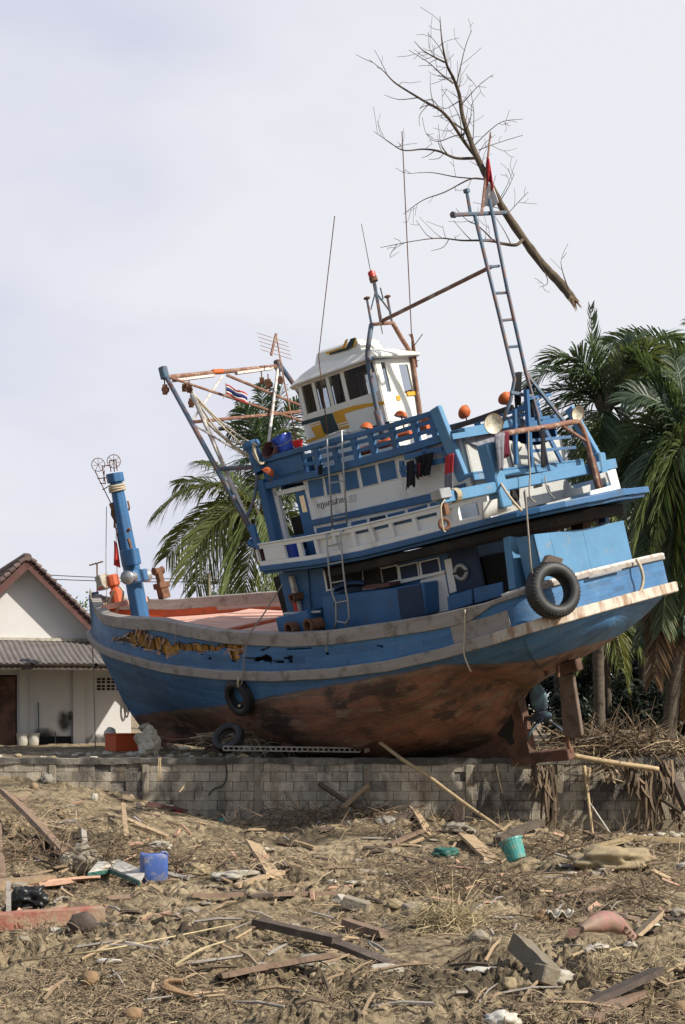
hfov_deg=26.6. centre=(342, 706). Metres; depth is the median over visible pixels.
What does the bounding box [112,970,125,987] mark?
stick
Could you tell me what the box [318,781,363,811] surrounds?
branch
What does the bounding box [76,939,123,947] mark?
stick
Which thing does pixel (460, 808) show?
post
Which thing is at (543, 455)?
hanging cloth
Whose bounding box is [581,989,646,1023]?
plank
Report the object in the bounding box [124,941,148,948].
stick
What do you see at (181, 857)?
branch litter
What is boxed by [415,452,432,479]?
hanging shirt
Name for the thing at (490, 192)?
mast flag
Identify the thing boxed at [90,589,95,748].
rope
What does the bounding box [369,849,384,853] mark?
wood scrap
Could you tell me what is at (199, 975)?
stick
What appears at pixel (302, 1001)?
stick
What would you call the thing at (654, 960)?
branch litter
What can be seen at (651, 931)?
wood scrap
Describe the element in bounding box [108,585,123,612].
rope
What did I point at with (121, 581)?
power line
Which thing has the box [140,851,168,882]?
jerrycan
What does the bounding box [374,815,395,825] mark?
bag
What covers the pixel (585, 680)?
bush
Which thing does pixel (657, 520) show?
palm tree
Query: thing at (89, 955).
stick
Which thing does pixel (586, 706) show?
bush
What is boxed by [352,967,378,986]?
stick
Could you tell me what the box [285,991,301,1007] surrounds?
stick
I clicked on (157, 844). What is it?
stone
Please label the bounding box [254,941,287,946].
stick
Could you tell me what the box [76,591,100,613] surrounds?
bush
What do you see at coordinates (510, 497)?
rope
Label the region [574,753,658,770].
pole
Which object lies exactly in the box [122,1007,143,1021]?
coconut
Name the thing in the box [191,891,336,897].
plank
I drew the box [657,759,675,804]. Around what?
dead fronds
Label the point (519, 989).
stick
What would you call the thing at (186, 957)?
reed
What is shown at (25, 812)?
plank
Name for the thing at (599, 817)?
rod
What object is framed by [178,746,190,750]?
stone
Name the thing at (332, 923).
wood scrap
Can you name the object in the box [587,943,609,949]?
plastic scrap
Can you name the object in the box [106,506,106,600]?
rope
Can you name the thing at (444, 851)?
cloth
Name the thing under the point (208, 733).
log
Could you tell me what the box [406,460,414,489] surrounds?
hanging cloth
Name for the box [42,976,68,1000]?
stick
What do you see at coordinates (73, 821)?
wood scrap
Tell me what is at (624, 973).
stick
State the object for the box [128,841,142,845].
wood scrap
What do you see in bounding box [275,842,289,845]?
wood scrap
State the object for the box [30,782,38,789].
coconut
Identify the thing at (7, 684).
door leaf
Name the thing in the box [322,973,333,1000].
stick
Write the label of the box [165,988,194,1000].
stick
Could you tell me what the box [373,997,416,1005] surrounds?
stick
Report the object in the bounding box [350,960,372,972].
stick
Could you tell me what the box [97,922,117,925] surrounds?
wood scrap
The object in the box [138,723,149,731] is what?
rock
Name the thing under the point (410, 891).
wood scrap
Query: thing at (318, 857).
wood scrap
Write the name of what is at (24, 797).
wood scrap
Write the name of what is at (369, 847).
wood scrap
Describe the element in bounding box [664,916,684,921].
wood scrap
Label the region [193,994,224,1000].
stick
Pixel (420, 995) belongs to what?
mud clods
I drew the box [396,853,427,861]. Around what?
wood scrap
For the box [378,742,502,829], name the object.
pole
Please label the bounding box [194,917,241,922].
stick
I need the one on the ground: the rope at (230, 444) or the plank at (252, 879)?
the plank at (252, 879)
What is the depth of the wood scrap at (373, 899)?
16.94 m
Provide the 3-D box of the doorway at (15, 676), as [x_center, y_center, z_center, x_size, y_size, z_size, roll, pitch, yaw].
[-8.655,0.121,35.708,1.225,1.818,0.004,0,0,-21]
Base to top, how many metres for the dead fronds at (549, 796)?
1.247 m
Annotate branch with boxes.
[283,790,300,810]
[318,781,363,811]
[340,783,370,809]
[494,763,508,821]
[582,765,593,832]
[587,768,590,786]
[634,801,640,817]
[638,807,640,834]
[651,752,664,768]
[654,792,682,813]
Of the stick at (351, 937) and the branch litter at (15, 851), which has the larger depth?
the branch litter at (15, 851)
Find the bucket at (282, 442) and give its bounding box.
[271,432,293,452]
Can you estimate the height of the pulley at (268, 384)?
0.312 m
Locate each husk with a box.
[533,908,550,922]
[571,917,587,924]
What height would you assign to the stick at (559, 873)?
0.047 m
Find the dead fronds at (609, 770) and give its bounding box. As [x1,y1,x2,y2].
[597,758,622,784]
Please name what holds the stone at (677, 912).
on the ground
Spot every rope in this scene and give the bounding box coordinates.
[89,591,126,604]
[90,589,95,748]
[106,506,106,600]
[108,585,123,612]
[190,396,243,443]
[192,391,256,445]
[197,399,242,444]
[199,403,248,454]
[209,426,248,456]
[240,584,282,685]
[440,499,445,531]
[463,609,471,671]
[500,483,522,511]
[524,490,532,573]
[528,431,535,502]
[544,476,554,498]
[635,558,644,590]
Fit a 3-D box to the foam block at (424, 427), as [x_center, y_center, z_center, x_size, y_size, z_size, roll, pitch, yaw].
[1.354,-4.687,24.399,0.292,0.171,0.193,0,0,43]
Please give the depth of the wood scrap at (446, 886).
17.69 m
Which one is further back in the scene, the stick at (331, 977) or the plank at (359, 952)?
the plank at (359, 952)
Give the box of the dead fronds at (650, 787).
[640,770,665,830]
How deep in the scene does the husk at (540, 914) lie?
15.01 m
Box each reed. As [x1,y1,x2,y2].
[21,924,233,961]
[174,940,224,965]
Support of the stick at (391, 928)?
on the ground
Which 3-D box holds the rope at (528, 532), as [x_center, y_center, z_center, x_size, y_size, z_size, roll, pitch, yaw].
[2.832,-2.641,21.855,0.074,1.250,0.274,0,0,33]
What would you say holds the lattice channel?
on the block wall
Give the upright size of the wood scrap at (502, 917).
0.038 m
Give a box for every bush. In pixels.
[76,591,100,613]
[192,551,254,596]
[525,653,622,743]
[530,671,644,745]
[546,530,639,708]
[582,630,678,714]
[619,673,684,743]
[628,649,681,721]
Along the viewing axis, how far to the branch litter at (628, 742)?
26.27 m
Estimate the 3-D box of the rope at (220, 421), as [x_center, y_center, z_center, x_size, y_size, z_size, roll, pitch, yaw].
[-2.228,-5.422,27.179,1.628,1.220,0.034,0,0,37]
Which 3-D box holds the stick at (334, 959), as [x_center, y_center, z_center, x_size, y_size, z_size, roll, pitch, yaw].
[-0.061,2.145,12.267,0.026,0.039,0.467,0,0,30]
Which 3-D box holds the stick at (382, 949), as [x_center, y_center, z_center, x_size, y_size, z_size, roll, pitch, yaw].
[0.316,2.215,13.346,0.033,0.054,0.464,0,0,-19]
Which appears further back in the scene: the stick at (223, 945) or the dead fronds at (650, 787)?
the dead fronds at (650, 787)
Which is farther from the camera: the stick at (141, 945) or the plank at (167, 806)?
the plank at (167, 806)
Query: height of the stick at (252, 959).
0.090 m
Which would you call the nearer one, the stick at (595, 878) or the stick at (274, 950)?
the stick at (274, 950)
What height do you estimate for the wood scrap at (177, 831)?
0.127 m
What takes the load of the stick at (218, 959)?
on the ground
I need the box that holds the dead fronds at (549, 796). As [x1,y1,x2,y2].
[540,764,560,827]
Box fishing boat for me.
[86,131,677,765]
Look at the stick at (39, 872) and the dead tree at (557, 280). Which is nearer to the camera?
the stick at (39, 872)
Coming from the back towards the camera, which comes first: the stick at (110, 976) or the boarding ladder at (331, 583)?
the boarding ladder at (331, 583)
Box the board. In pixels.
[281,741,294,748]
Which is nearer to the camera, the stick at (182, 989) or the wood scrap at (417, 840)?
the stick at (182, 989)
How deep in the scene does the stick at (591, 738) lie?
26.25 m
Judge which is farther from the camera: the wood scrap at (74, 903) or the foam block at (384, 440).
the foam block at (384, 440)
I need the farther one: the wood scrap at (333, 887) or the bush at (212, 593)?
the bush at (212, 593)
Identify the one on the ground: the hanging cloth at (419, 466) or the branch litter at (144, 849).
the branch litter at (144, 849)
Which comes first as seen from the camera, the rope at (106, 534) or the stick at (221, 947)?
the stick at (221, 947)
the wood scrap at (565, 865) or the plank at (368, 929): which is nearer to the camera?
the plank at (368, 929)
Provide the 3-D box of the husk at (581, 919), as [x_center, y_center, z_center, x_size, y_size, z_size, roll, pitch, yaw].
[2.475,2.231,14.944,0.325,0.118,0.154,0,0,0]
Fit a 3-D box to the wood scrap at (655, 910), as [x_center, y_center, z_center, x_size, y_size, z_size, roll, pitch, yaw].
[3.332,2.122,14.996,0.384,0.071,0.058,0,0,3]
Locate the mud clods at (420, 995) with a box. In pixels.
[1,786,684,1023]
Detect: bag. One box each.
[4,885,49,910]
[40,773,54,783]
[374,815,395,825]
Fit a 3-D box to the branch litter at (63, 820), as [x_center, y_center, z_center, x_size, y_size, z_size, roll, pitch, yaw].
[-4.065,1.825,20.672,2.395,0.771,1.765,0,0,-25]
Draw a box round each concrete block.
[341,895,370,912]
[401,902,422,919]
[531,963,560,985]
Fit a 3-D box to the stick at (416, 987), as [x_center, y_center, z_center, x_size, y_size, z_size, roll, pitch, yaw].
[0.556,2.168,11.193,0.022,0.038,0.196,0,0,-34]
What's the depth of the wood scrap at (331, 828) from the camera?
23.52 m
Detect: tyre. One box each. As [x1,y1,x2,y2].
[212,722,244,753]
[224,680,254,715]
[525,561,580,619]
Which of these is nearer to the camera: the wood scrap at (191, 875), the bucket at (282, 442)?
the wood scrap at (191, 875)
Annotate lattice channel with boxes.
[222,746,359,752]
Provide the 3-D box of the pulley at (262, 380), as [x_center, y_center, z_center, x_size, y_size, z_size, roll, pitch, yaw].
[-1.633,-6.682,29.317,0.104,0.273,0.071,0,0,14]
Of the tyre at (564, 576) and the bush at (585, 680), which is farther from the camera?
the bush at (585, 680)
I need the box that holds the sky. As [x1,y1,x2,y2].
[0,0,684,698]
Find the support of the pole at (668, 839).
on the ground
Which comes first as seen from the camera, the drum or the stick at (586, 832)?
the stick at (586, 832)
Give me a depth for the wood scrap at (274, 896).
17.20 m
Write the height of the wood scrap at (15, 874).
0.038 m
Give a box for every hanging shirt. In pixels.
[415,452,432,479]
[504,431,509,457]
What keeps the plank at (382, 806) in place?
on the ground
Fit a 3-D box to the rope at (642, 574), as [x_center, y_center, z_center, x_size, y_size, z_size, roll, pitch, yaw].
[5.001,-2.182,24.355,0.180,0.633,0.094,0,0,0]
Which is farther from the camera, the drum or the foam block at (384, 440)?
the drum
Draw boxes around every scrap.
[7,835,18,838]
[11,872,23,875]
[20,795,27,800]
[28,833,41,842]
[33,856,60,868]
[52,864,67,867]
[52,903,67,907]
[57,819,76,823]
[60,888,73,896]
[68,901,90,905]
[80,828,86,843]
[91,793,97,800]
[95,958,121,963]
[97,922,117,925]
[106,894,130,900]
[120,910,141,913]
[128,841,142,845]
[140,811,159,816]
[140,911,170,921]
[151,884,163,892]
[159,805,173,810]
[160,913,183,918]
[168,871,189,880]
[174,828,180,836]
[181,824,191,834]
[181,874,197,879]
[199,902,211,904]
[206,886,233,890]
[220,877,232,883]
[246,854,268,862]
[247,828,265,830]
[247,893,273,898]
[258,888,283,899]
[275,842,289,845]
[310,889,314,900]
[311,856,335,860]
[318,825,334,831]
[327,885,352,889]
[329,922,351,929]
[358,868,377,873]
[361,837,383,838]
[363,846,382,849]
[366,896,382,901]
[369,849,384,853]
[395,844,420,846]
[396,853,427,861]
[397,869,425,878]
[401,887,419,894]
[408,837,424,843]
[430,896,462,903]
[437,884,450,889]
[446,865,471,869]
[491,916,511,919]
[534,890,552,892]
[543,876,569,879]
[554,853,567,858]
[558,864,574,866]
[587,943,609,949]
[588,901,601,912]
[590,871,611,874]
[601,867,612,874]
[613,910,639,921]
[644,928,655,934]
[646,908,670,913]
[648,861,663,864]
[650,869,672,879]
[660,877,679,886]
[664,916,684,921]
[672,870,684,879]
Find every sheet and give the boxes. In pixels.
[87,859,144,885]
[289,953,336,972]
[442,822,469,832]
[462,966,501,973]
[545,908,573,919]
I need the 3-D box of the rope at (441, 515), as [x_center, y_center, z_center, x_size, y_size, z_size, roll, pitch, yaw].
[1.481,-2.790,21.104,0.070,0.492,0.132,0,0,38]
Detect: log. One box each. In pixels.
[0,823,5,878]
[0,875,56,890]
[196,732,212,737]
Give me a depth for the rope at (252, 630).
26.43 m
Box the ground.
[0,708,684,1023]
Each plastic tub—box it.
[16,733,27,744]
[28,733,39,744]
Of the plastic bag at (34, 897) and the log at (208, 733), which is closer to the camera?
the plastic bag at (34, 897)
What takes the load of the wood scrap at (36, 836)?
on the ground
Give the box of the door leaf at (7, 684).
[0,677,14,745]
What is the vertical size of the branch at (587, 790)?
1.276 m
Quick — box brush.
[379,869,525,934]
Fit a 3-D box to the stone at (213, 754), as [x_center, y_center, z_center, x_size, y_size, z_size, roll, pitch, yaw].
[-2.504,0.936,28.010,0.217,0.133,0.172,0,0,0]
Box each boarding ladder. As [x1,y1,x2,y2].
[326,430,349,528]
[326,530,349,628]
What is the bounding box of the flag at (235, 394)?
[226,384,246,403]
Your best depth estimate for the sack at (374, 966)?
12.20 m
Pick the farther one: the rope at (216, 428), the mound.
the rope at (216, 428)
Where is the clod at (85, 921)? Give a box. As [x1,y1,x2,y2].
[66,911,96,935]
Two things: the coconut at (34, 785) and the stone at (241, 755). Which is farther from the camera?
the stone at (241, 755)
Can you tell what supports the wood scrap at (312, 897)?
on the ground
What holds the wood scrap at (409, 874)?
on the ground
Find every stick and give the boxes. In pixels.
[29,869,52,875]
[41,937,84,952]
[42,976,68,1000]
[44,985,60,993]
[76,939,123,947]
[81,939,121,960]
[107,971,125,978]
[108,905,124,914]
[108,943,162,949]
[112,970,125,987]
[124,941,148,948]
[139,949,177,970]
[140,912,157,918]
[143,995,203,1000]
[149,981,154,997]
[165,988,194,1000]
[170,961,187,968]
[176,989,227,997]
[182,973,206,979]
[184,965,237,972]
[186,966,206,980]
[187,937,204,944]
[187,955,244,964]
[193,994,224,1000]
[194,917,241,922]
[197,936,236,952]
[216,900,236,906]
[218,942,232,949]
[228,921,249,931]
[231,939,245,946]
[233,1001,284,1008]
[234,927,261,939]
[239,951,257,965]
[247,910,271,918]
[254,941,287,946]
[258,985,296,990]
[259,944,271,947]
[266,943,286,955]
[280,942,314,945]
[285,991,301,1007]
[291,944,331,948]
[294,997,325,1005]
[297,996,310,1014]
[308,911,333,918]
[313,904,337,905]
[319,961,339,975]
[320,953,349,965]
[320,973,343,983]
[322,866,359,869]
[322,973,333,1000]
[324,879,334,890]
[331,925,346,929]
[342,936,358,939]
[349,1001,360,1017]
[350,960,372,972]
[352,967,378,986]
[361,992,374,1016]
[367,940,386,953]
[371,1000,433,1007]
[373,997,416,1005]
[374,962,429,972]
[376,862,399,866]
[377,1003,395,1008]
[386,925,422,929]
[406,986,422,989]
[419,921,456,928]
[425,933,462,938]
[427,943,453,950]
[447,941,481,962]
[448,961,489,966]
[455,991,478,994]
[463,984,474,995]
[484,938,500,961]
[486,927,494,935]
[489,992,501,1003]
[499,914,532,917]
[502,986,562,993]
[506,992,564,997]
[520,980,538,1003]
[536,837,558,840]
[541,872,575,875]
[549,888,573,894]
[552,944,581,945]
[553,1000,614,1006]
[571,745,605,753]
[571,950,583,956]
[578,721,616,742]
[582,830,623,843]
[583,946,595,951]
[587,877,608,880]
[588,1004,600,1010]
[598,727,644,750]
[598,984,608,988]
[606,971,660,979]
[628,914,662,921]
[629,969,668,987]
[659,979,684,986]
[666,924,684,928]
[666,963,684,972]
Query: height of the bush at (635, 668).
4.012 m
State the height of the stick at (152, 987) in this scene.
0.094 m
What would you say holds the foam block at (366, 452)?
on the fishing boat
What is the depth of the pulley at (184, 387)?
27.77 m
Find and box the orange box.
[105,733,137,750]
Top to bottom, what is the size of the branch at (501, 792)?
1.143 m
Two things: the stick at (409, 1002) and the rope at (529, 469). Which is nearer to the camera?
the stick at (409, 1002)
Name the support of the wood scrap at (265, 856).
on the ground
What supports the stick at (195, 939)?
on the ground
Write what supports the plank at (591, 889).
on the ground
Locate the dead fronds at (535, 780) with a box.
[527,764,541,798]
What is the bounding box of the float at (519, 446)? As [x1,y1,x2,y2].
[511,441,521,451]
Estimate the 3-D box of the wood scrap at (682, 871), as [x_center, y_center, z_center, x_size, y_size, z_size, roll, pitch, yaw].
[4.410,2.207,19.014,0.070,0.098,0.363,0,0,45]
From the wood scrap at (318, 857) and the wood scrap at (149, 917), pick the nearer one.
the wood scrap at (149, 917)
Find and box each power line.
[52,575,263,583]
[56,579,247,585]
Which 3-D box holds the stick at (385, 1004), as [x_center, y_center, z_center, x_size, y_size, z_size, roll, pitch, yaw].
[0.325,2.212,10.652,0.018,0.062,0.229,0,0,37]
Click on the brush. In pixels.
(455, 917)
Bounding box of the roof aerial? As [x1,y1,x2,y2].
[89,561,102,591]
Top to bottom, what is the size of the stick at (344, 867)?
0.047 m
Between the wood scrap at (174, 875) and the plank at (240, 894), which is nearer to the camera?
the plank at (240, 894)
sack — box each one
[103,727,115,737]
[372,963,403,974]
[564,910,636,941]
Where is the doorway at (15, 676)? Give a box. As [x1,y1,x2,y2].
[0,675,16,744]
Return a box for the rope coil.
[252,445,265,464]
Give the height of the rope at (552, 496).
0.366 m
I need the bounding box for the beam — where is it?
[0,905,105,930]
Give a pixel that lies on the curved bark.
(166, 984)
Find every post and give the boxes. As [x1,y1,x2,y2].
[454,797,464,822]
[507,932,565,985]
[670,778,684,810]
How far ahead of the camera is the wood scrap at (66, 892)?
16.78 m
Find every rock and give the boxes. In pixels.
[55,852,72,870]
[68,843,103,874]
[133,725,160,757]
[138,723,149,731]
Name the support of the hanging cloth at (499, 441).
hanging from the fishing boat
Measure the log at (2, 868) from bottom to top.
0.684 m
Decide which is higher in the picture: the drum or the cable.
the drum
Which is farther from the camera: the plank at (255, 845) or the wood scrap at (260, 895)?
the plank at (255, 845)
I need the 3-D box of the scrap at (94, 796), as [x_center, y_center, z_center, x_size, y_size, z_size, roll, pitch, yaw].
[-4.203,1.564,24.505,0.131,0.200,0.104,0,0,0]
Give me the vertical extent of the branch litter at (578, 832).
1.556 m
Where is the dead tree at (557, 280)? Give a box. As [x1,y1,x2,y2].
[357,7,581,310]
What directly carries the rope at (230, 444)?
attached to the fishing boat
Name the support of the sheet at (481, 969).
on the ground
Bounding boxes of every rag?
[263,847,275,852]
[343,880,366,884]
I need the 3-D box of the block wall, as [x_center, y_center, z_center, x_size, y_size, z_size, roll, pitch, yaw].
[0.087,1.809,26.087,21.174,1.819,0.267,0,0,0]
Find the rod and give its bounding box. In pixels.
[590,803,609,832]
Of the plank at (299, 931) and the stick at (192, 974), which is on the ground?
the stick at (192, 974)
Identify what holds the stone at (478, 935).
on the ground
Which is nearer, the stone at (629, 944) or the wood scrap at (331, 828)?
the stone at (629, 944)
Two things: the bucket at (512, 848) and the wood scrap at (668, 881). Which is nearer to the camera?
the wood scrap at (668, 881)
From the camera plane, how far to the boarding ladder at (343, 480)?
25.41 m
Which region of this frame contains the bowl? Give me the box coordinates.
[291,439,302,447]
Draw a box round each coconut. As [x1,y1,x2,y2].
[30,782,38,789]
[81,971,99,985]
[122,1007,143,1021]
[670,1000,684,1014]
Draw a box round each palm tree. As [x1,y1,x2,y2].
[145,428,300,598]
[213,379,308,572]
[513,300,684,736]
[550,425,663,705]
[554,478,630,743]
[566,317,684,450]
[574,620,662,720]
[605,342,684,744]
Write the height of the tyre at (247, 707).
0.717 m
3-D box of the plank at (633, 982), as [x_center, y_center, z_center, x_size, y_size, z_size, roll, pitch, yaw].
[2.145,2.156,11.121,0.792,0.278,0.212,0,0,-32]
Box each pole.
[198,573,217,595]
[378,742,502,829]
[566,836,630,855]
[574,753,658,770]
[616,833,684,842]
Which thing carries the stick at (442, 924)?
on the ground
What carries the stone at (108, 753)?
on the ground
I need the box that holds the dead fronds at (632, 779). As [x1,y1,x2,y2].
[620,760,644,800]
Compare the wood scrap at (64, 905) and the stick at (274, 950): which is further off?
the wood scrap at (64, 905)
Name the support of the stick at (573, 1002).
on the ground
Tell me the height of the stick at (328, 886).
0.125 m
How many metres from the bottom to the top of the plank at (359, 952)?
0.139 m
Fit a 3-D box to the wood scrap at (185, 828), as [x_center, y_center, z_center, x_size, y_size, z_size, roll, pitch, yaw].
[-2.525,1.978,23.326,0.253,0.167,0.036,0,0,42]
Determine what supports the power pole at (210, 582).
on the ground
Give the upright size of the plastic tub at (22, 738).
0.300 m
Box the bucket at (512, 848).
[498,835,525,862]
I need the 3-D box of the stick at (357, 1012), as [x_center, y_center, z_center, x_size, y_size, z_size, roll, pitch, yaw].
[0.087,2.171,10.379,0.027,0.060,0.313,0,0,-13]
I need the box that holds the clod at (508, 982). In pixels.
[499,977,517,988]
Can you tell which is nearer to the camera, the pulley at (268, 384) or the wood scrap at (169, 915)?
the wood scrap at (169, 915)
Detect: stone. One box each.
[11,881,26,889]
[19,936,29,943]
[49,927,62,936]
[91,751,101,756]
[102,751,112,755]
[124,751,136,756]
[148,841,172,850]
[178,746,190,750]
[181,907,199,915]
[208,752,218,756]
[225,753,237,757]
[237,754,248,757]
[333,894,344,903]
[386,898,403,907]
[464,827,475,832]
[469,929,491,942]
[623,941,636,948]
[670,908,684,915]
[676,862,684,869]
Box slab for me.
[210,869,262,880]
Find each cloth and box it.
[318,464,322,474]
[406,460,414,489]
[416,463,420,476]
[430,847,459,858]
[494,432,504,471]
[541,427,545,468]
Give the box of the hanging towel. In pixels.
[444,453,453,488]
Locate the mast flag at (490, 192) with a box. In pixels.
[484,158,498,206]
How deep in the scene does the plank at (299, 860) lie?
19.38 m
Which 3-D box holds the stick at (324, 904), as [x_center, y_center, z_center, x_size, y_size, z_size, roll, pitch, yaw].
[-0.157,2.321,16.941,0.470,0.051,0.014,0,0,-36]
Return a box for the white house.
[0,553,130,745]
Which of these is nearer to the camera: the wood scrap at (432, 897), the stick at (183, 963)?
the stick at (183, 963)
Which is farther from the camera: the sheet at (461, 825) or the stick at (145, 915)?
the sheet at (461, 825)
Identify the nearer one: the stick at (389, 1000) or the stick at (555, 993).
the stick at (389, 1000)
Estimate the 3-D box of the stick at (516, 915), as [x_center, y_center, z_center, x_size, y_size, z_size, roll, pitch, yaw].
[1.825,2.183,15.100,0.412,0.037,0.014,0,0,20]
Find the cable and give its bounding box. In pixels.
[208,758,227,795]
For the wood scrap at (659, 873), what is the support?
on the ground
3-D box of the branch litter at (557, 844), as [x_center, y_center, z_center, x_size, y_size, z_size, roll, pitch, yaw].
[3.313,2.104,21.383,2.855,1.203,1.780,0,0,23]
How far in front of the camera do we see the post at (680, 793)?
25.50 m
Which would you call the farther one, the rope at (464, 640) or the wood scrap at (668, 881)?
the rope at (464, 640)
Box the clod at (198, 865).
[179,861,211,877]
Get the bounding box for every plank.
[0,788,68,853]
[27,875,86,887]
[43,875,100,882]
[121,802,128,836]
[127,818,168,839]
[147,802,187,811]
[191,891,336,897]
[216,952,340,979]
[233,870,285,887]
[245,839,282,879]
[250,918,341,943]
[287,856,313,865]
[293,840,315,849]
[321,940,397,964]
[341,918,388,937]
[363,801,392,815]
[387,829,424,846]
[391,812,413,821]
[408,805,431,834]
[458,833,500,861]
[493,819,542,843]
[548,885,607,897]
[581,967,664,1005]
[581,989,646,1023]
[627,909,664,940]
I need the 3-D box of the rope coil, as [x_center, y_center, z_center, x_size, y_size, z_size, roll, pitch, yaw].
[-1.558,-4.649,26.690,0.174,0.437,0.376,0,0,-40]
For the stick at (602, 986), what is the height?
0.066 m
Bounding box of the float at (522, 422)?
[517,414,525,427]
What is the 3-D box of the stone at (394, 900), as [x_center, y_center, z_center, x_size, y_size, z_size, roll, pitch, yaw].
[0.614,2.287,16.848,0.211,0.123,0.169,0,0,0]
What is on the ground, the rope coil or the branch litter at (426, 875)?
the branch litter at (426, 875)
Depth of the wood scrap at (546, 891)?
17.30 m
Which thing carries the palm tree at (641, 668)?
on the ground
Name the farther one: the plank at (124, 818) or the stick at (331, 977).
the plank at (124, 818)
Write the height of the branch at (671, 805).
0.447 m
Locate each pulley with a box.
[161,379,168,394]
[182,380,187,391]
[187,380,192,392]
[188,393,193,407]
[260,371,264,383]
[265,374,272,388]
[278,371,282,383]
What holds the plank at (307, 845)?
on the ground
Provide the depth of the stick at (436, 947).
13.36 m
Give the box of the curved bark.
[159,978,195,997]
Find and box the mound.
[566,845,656,871]
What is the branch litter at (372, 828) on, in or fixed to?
on the ground
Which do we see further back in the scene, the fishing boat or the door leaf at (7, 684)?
the door leaf at (7, 684)
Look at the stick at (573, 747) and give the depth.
26.23 m
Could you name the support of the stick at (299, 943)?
on the ground
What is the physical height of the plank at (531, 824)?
0.297 m
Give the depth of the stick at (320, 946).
13.31 m
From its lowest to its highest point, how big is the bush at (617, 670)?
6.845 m
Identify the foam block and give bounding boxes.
[360,445,370,454]
[377,438,391,448]
[397,431,411,441]
[419,425,429,430]
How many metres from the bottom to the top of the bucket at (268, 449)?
0.318 m
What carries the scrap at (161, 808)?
on the ground
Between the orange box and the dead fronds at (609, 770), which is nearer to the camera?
the dead fronds at (609, 770)
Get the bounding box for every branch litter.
[0,804,146,841]
[0,822,119,874]
[0,827,188,875]
[113,833,246,880]
[133,833,356,886]
[161,719,321,757]
[163,793,525,827]
[295,807,496,839]
[306,848,590,896]
[379,799,679,836]
[404,853,620,899]
[472,808,640,863]
[499,860,684,910]
[511,696,684,799]
[536,932,684,982]
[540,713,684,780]
[582,812,684,868]
[636,723,684,776]
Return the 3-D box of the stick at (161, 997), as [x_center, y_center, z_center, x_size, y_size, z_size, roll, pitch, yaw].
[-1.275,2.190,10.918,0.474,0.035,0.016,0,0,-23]
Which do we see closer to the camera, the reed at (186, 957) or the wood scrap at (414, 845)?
the reed at (186, 957)
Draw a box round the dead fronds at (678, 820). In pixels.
[666,798,684,832]
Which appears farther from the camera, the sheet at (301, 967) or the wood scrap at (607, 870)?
the wood scrap at (607, 870)
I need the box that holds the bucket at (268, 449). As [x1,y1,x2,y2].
[262,441,278,457]
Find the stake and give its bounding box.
[6,881,10,911]
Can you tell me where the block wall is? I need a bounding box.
[0,757,684,832]
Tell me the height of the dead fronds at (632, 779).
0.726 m
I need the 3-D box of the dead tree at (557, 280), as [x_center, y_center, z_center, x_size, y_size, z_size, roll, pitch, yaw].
[2.065,-9.336,24.979,3.894,5.164,1.723,0,0,-14]
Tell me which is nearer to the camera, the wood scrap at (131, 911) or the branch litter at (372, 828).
the wood scrap at (131, 911)
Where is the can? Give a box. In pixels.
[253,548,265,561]
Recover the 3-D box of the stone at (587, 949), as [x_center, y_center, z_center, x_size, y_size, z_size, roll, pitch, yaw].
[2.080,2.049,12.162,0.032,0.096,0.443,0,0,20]
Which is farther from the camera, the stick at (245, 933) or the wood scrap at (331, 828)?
the wood scrap at (331, 828)
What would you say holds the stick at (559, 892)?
on the ground
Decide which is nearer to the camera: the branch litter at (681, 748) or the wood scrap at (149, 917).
the wood scrap at (149, 917)
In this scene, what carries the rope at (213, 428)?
attached to the fishing boat
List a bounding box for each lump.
[483,1009,521,1023]
[557,969,573,985]
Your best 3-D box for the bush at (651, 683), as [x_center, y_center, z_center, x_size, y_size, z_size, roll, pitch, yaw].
[9.385,-0.882,37.915,3.772,3.865,2.793,0,0,0]
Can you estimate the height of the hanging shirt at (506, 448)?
0.441 m
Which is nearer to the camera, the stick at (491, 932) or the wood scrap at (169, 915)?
the stick at (491, 932)
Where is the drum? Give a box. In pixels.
[286,543,298,557]
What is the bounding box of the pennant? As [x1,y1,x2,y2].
[114,541,119,567]
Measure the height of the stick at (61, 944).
0.113 m
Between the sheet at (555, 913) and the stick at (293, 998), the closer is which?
the stick at (293, 998)
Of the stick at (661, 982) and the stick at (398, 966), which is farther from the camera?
the stick at (398, 966)
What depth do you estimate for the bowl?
26.34 m
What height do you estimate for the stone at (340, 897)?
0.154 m

